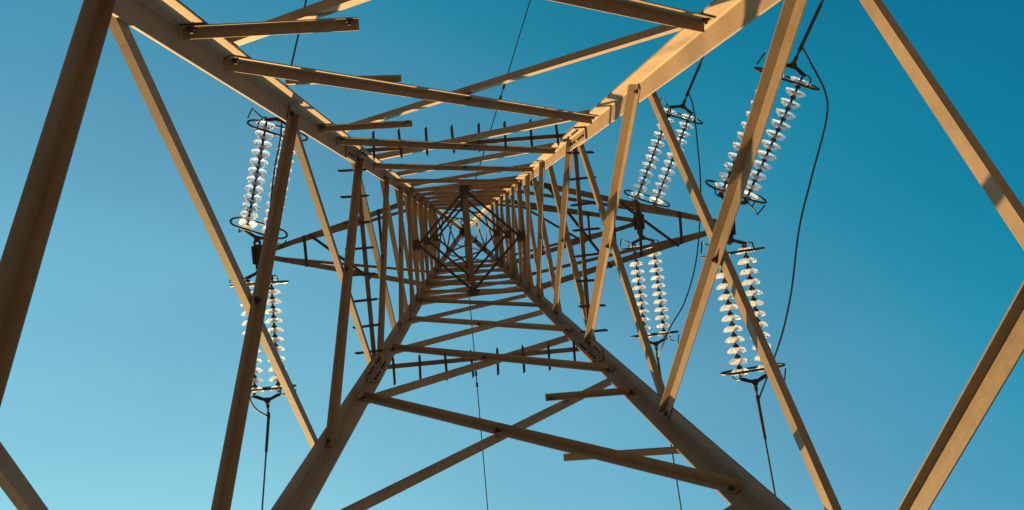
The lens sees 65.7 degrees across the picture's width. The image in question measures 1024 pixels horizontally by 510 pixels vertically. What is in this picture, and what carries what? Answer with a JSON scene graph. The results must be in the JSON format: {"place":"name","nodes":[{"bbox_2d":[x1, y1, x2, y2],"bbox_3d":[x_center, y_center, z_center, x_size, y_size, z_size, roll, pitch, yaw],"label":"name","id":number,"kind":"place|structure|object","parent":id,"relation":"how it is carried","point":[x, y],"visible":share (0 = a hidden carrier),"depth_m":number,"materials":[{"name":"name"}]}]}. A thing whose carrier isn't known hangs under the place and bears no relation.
{"place":"outdoors","nodes":[
{"label":"outdoors","id":0,"kind":"place"},
{"bbox_2d":[0,0,1023,509],"label":"sky","id":1,"kind":"structure","parent":0,"point":[118,395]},
{"label":"ground","id":2,"kind":"structure","parent":0,"visible":0},
{"bbox_2d":[0,0,1023,509],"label":"lattice pylon","id":3,"kind":"object","parent":2,"relation":"on","point":[190,36],"visible":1,"depth_m":4.05,"materials":[{"name":"beige metal"}]},
{"bbox_2d":[229,268,296,418],"bbox_3d":[-3.790,1.336,12.113,0.898,0.548,2.284,-5,-87,-4],"label":"insulator set","id":4,"kind":"object","parent":3,"relation":"attached to","point":[272,310],"visible":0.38,"depth_m":12.04,"materials":[{"name":"ceramic"}]},
{"bbox_2d":[261,418,269,509],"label":"conductor","id":5,"kind":"object","parent":4,"relation":"attached to","point":[267,435],"visible":1,"depth_m":11.97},
{"bbox_2d":[229,108,307,248],"bbox_3d":[-3.574,-1.190,11.708,0.894,0.997,2.130,17,-89,-4],"label":"insulator set","id":6,"kind":"object","parent":3,"relation":"attached to","point":[254,190],"visible":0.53,"depth_m":11.68,"materials":[{"name":"ceramic"}]},
{"bbox_2d":[250,119,282,416],"bbox_3d":[-3.541,0.149,11.478,0.228,0.923,4.677,5,-88,-4],"label":"jumper cable","id":7,"kind":"object","parent":6,"relation":"hanging from","point":[255,408],"visible":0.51,"depth_m":11.09,"materials":[{"name":"black rubber"}]},
{"bbox_2d":[285,0,306,85],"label":"conductor","id":8,"kind":"object","parent":6,"relation":"attached to","point":[296,43],"visible":0.37,"depth_m":10.90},
{"bbox_2d":[464,241,487,509],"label":"earth wire","id":9,"kind":"object","parent":3,"relation":"attached to","point":[478,401],"visible":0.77,"depth_m":21.34,"materials":[{"name":"metal"}]},
{"bbox_2d":[469,0,530,198],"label":"earth wire","id":10,"kind":"object","parent":3,"relation":"attached to","point":[503,88],"visible":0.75,"depth_m":20.49,"materials":[{"name":"metal"}]},
{"bbox_2d":[620,234,678,358],"bbox_3d":[2.517,0.737,14.515,0.934,0.548,2.312,-5,-87,-4],"label":"insulator set","id":11,"kind":"object","parent":3,"relation":"attached to","point":[658,284],"visible":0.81,"depth_m":14.43,"materials":[{"name":"ceramic"}]},
{"bbox_2d":[657,359,681,509],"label":"conductor","id":12,"kind":"object","parent":11,"relation":"attached to","point":[658,363],"visible":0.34,"depth_m":14.33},
{"bbox_2d":[624,91,702,215],"bbox_3d":[2.697,-1.801,14.075,0.894,0.997,2.153,16,-89,-4],"label":"insulator set","id":13,"kind":"object","parent":3,"relation":"attached to","point":[647,173],"visible":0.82,"depth_m":14.08,"materials":[{"name":"ceramic"}]},
{"bbox_2d":[657,93,700,357],"bbox_3d":[2.994,-0.442,13.886,0.338,0.943,4.715,4,-88,-4],"label":"jumper cable","id":14,"kind":"object","parent":13,"relation":"hanging from","point":[698,231],"visible":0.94,"depth_m":13.50,"materials":[{"name":"black rubber"}]},
{"bbox_2d":[687,56,703,91],"bbox_3d":[9.433,-21.459,10.978,0.046,4.523,39.629,18,-89,-4],"label":"conductor","id":15,"kind":"object","parent":13,"relation":"attached to","point":[694,76],"visible":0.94,"depth_m":13.45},
{"bbox_2d":[700,235,785,402],"bbox_3d":[3.150,0.860,10.789,0.894,0.548,2.276,-9,-87,-3],"label":"insulator set","id":16,"kind":"object","parent":3,"relation":"attached to","point":[732,327],"visible":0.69,"depth_m":10.71,"materials":[{"name":"ceramic"}]},
{"bbox_2d":[757,403,775,494],"bbox_3d":[6.576,21.854,11.180,0.046,1.228,40.338,-9,-87,-3],"label":"conductor","id":17,"kind":"object","parent":16,"relation":"attached to","point":[761,420],"visible":0.96,"depth_m":10.66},
{"bbox_2d":[705,43,819,214],"bbox_3d":[3.278,-1.621,10.380,0.894,0.997,2.165,16,-89,-4],"label":"insulator set","id":18,"kind":"object","parent":3,"relation":"attached to","point":[764,156],"visible":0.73,"depth_m":10.38,"materials":[{"name":"ceramic"}]},
{"bbox_2d":[758,46,828,399],"bbox_3d":[3.610,-0.309,10.170,0.295,0.926,4.628,3,-88,-4],"label":"jumper cable","id":19,"kind":"object","parent":18,"relation":"hanging from","point":[827,102],"visible":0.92,"depth_m":9.78,"materials":[{"name":"black rubber"}]},
{"bbox_2d":[801,0,823,44],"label":"conductor","id":20,"kind":"object","parent":18,"relation":"attached to","point":[811,23],"visible":1,"depth_m":9.77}
]}

